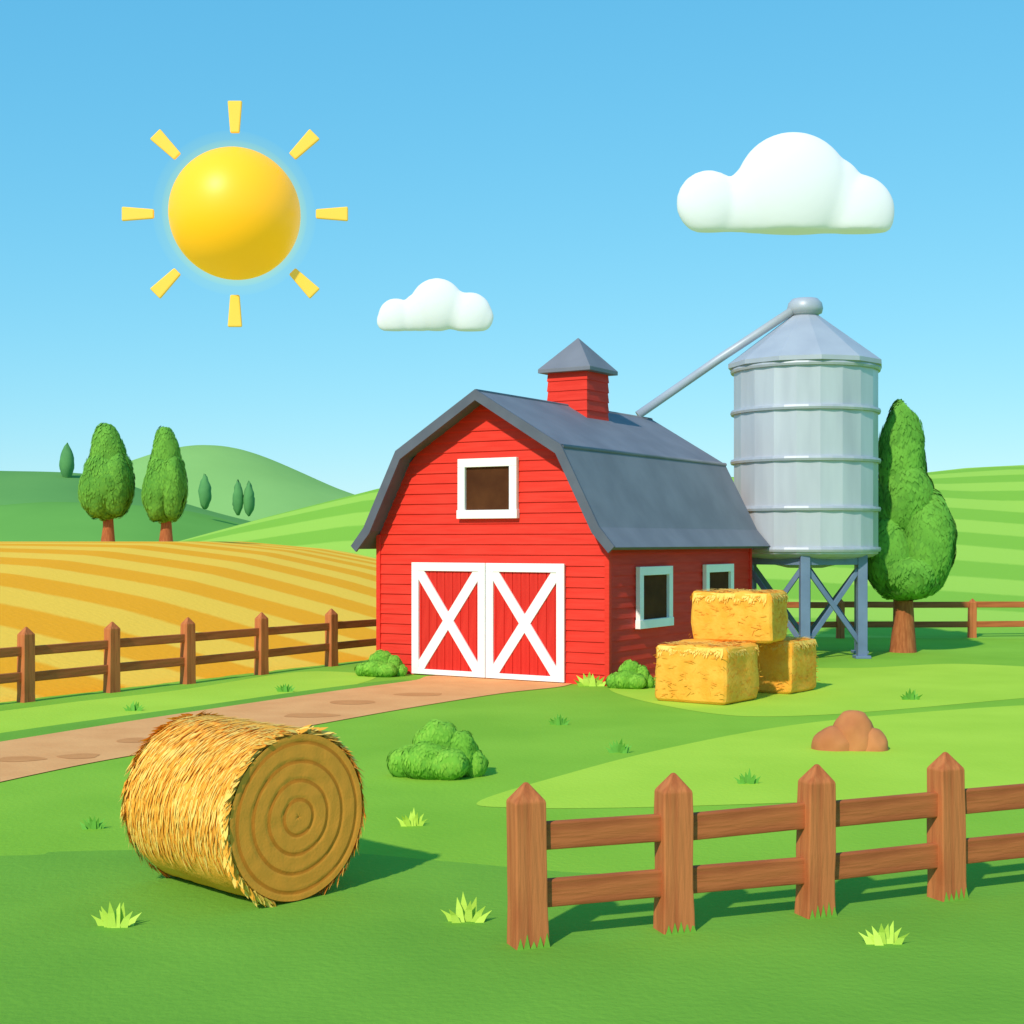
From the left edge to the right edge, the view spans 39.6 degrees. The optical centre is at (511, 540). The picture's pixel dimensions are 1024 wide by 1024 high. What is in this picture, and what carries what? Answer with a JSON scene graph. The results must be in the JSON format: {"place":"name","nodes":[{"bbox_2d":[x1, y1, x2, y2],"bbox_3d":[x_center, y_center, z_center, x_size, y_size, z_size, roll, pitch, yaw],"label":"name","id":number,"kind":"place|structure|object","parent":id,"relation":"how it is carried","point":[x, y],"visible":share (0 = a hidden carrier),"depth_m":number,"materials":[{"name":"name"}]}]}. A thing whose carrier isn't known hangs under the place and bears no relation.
{"place":"outdoors","nodes":[
{"label":"outdoors","id":0,"kind":"place"},
{"bbox_2d":[0,502,239,541],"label":"hill","id":1,"kind":"structure","parent":0,"point":[51,522],"depth_m":146.35,"materials":[{"name":"green plant"}]},
{"bbox_2d":[0,471,250,523],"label":"hill","id":2,"kind":"structure","parent":0,"point":[18,487],"depth_m":208.46,"materials":[{"name":"green plant"}]},
{"bbox_2d":[59,443,254,516],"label":"distant trees","id":3,"kind":"object","parent":2,"relation":"on","point":[240,499],"visible":0.98,"depth_m":159.72,"materials":[{"name":"green plant"}]},
{"bbox_2d":[0,542,375,701],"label":"wheat field","id":4,"kind":"structure","parent":0,"point":[60,592],"depth_m":45.01,"materials":[{"name":"yellow plant"}]},
{"bbox_2d":[78,423,134,541],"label":"leafy tree","id":5,"kind":"object","parent":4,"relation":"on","point":[106,489],"visible":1,"depth_m":73.07,"materials":[{"name":"green plant"}]},
{"bbox_2d":[141,425,188,541],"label":"leafy tree","id":6,"kind":"object","parent":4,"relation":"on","point":[164,494],"visible":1,"depth_m":73.17,"materials":[{"name":"green plant"}]},
{"bbox_2d":[0,671,375,732],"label":"light grass","id":7,"kind":"structure","parent":0,"point":[48,715],"depth_m":28.68,"materials":[{"name":"green plant"}]},
{"bbox_2d":[132,445,354,520],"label":"hill","id":8,"kind":"structure","parent":0,"point":[278,488],"depth_m":271.31,"materials":[{"name":"green plant"}]},
{"bbox_2d":[0,675,571,781],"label":"dirt path","id":9,"kind":"structure","parent":0,"point":[24,757],"depth_m":26.13,"materials":[{"name":"brown soil"}]},
{"bbox_2d":[377,278,492,331],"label":"cloud","id":10,"kind":"structure","parent":0,"point":[436,304],"depth_m":328.24,"materials":[{"name":"white"}]},
{"bbox_2d":[0,850,1023,1023],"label":"dark grass","id":11,"kind":"structure","parent":0,"point":[374,939],"depth_m":10.99,"materials":[{"name":"green plant"}]},
{"bbox_2d":[120,710,366,906],"bbox_3d":[-2.489,2.443,13.178,1.693,1.612,1.668,0,0,43],"label":"round hay bale","id":12,"kind":"object","parent":11,"relation":"on","point":[271,814],"visible":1,"depth_m":12.64,"materials":[{"name":"plant"}]},
{"bbox_2d":[0,636,1023,873],"bbox_3d":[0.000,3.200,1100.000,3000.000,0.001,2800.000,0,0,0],"label":"ground","id":13,"kind":"structure","parent":0,"point":[519,739],"depth_m":19.41,"materials":[{"name":"green plant"}]},
{"bbox_2d":[0,609,375,702],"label":"wooden fence","id":14,"kind":"object","parent":13,"relation":"on","point":[25,676],"visible":0.73,"depth_m":31.56,"materials":[{"name":"brown wood"}]},
{"bbox_2d":[0,680,411,741],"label":"dark grass","id":15,"kind":"structure","parent":13,"relation":"on","point":[18,734],"depth_m":26.17,"materials":[{"name":"green plant"}]},
{"bbox_2d":[354,649,407,676],"bbox_3d":[-3.101,2.917,33.632,1.274,0.690,0.713,0,0,0],"label":"green bush","id":16,"kind":"object","parent":13,"relation":"on","point":[382,663],"visible":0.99,"depth_m":33.52,"materials":[{"name":"green plant"}]},
{"bbox_2d":[386,719,488,779],"bbox_3d":[-1.017,2.845,19.276,1.403,0.849,0.792,0,0,0],"label":"green bush","id":17,"kind":"object","parent":13,"relation":"on","point":[438,750],"visible":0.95,"depth_m":19.15,"materials":[{"name":"green plant"}]},
{"bbox_2d":[79,672,922,945],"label":"grass tufts","id":18,"kind":"object","parent":13,"relation":"on","point":[464,913],"visible":1,"depth_m":11.96,"materials":[{"name":"green plant"}]},
{"bbox_2d":[351,338,769,685],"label":"red barn","id":19,"kind":"structure","parent":13,"relation":"on","point":[570,528],"depth_m":33.27,"materials":[{"name":"wood"}]},
{"bbox_2d":[429,571,437,669],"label":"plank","id":20,"kind":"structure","parent":19,"relation":"in","point":[429,571],"depth_m":33.81,"materials":[{"name":"red wood"}]},
{"bbox_2d":[456,457,518,518],"bbox_3d":[-0.563,-1.220,32.948,1.660,1.400,0.130,0,0,32],"label":"gable window","id":21,"kind":"structure","parent":19,"relation":"in","point":[488,488],"depth_m":32.94,"materials":[{"name":"white paint"}]},
{"bbox_2d":[496,566,565,679],"bbox_3d":[0.323,1.840,32.479,2.060,2.630,0.040,0,0,32],"label":"door back","id":22,"kind":"structure","parent":19,"relation":"in","point":[565,566],"depth_m":32.28,"materials":[{"name":"red wood"}]},
{"bbox_2d":[635,566,673,628],"bbox_3d":[3.339,1.300,33.186,0.130,1.420,1.790,0,0,32],"label":"window","id":23,"kind":"structure","parent":19,"relation":"in","point":[654,584],"depth_m":33.16,"materials":[{"name":"white paint"}]},
{"bbox_2d":[703,564,733,590],"bbox_3d":[5.283,1.300,36.322,0.130,1.420,1.790,0,0,32],"label":"window","id":24,"kind":"structure","parent":19,"relation":"in","point":[719,576],"depth_m":36.31,"materials":[{"name":"white paint"}]},
{"bbox_2d":[605,659,654,688],"bbox_3d":[2.571,2.919,30.892,1.080,0.704,0.602,0,0,0],"label":"green bush","id":25,"kind":"object","parent":13,"relation":"on","point":[630,674],"visible":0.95,"depth_m":30.79,"materials":[{"name":"green plant"}]},
{"bbox_2d":[477,705,1023,807],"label":"light grass","id":26,"kind":"structure","parent":13,"relation":"on","point":[983,747],"depth_m":20.34,"materials":[{"name":"green plant"}]},
{"bbox_2d":[635,297,881,658],"bbox_3d":[6.926,-1.820,40.000,6.948,10.040,4.320,0,0,0],"label":"grain silo","id":27,"kind":"object","parent":13,"relation":"on","point":[804,414],"visible":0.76,"depth_m":38.36,"materials":[{"name":"metal"}]},
{"bbox_2d":[506,752,1023,950],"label":"wooden fence","id":28,"kind":"object","parent":13,"relation":"on","point":[672,828],"visible":0.93,"depth_m":11.90,"materials":[{"name":"brown wood"}]},
{"bbox_2d":[811,710,888,751],"bbox_3d":[5.197,2.926,21.910,1.178,0.649,0.674,0,0,0],"label":"brown rock","id":29,"kind":"object","parent":13,"relation":"on","point":[852,730],"visible":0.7,"depth_m":21.67,"materials":[{"name":"brown stone"}]},
{"bbox_2d":[787,599,1023,637],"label":"wooden fence","id":30,"kind":"object","parent":13,"relation":"on","point":[972,624],"visible":0.38,"depth_m":46.90,"materials":[{"name":"brown wood"}]},
{"bbox_2d":[868,399,957,652],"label":"leafy tree","id":31,"kind":"object","parent":13,"relation":"on","point":[912,560],"visible":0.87,"depth_m":40.22,"materials":[{"name":"green plant"}]},
{"bbox_2d":[0,0,1023,493],"label":"sky","id":32,"kind":"structure","parent":0,"point":[532,158],"materials":[{"name":"blue"}]},
{"bbox_2d":[122,101,347,326],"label":"cartoon sun","id":33,"kind":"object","parent":32,"relation":"in","point":[234,213],"visible":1,"depth_m":271.95,"materials":[{"name":"yellow"}]},
{"bbox_2d":[178,465,1023,638],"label":"green hill","id":34,"kind":"structure","parent":0,"point":[985,505],"depth_m":78.05,"materials":[{"name":"green plant"}]},
{"bbox_2d":[677,132,893,234],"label":"cloud","id":35,"kind":"structure","parent":0,"point":[793,183],"depth_m":316.56,"materials":[{"name":"white"}]},
{"bbox_2d":[609,664,1023,716],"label":"light grass","id":36,"kind":"structure","parent":0,"point":[837,690],"depth_m":30.20,"materials":[{"name":"green plant"}]},
{"bbox_2d":[653,639,763,704],"bbox_3d":[3.928,2.599,28.574,1.718,1.202,1.632,0,0,36],"label":"hay bale","id":37,"kind":"object","parent":36,"relation":"on","point":[702,671],"visible":1,"depth_m":28.03,"materials":[{"name":"plant"}]},
{"bbox_2d":[689,588,789,642],"bbox_3d":[4.728,1.532,29.503,1.816,1.076,1.466,0,0,26],"label":"hay bale","id":38,"kind":"object","parent":37,"relation":"on","point":[742,615],"visible":0.98,"depth_m":28.93,"materials":[{"name":"plant"}]},
{"bbox_2d":[729,635,820,693],"bbox_3d":[5.578,2.619,30.519,1.628,1.161,1.507,0,0,36],"label":"hay bale","id":39,"kind":"object","parent":36,"relation":"on","point":[788,665],"visible":0.53,"depth_m":29.80,"materials":[{"name":"plant"}]}
]}

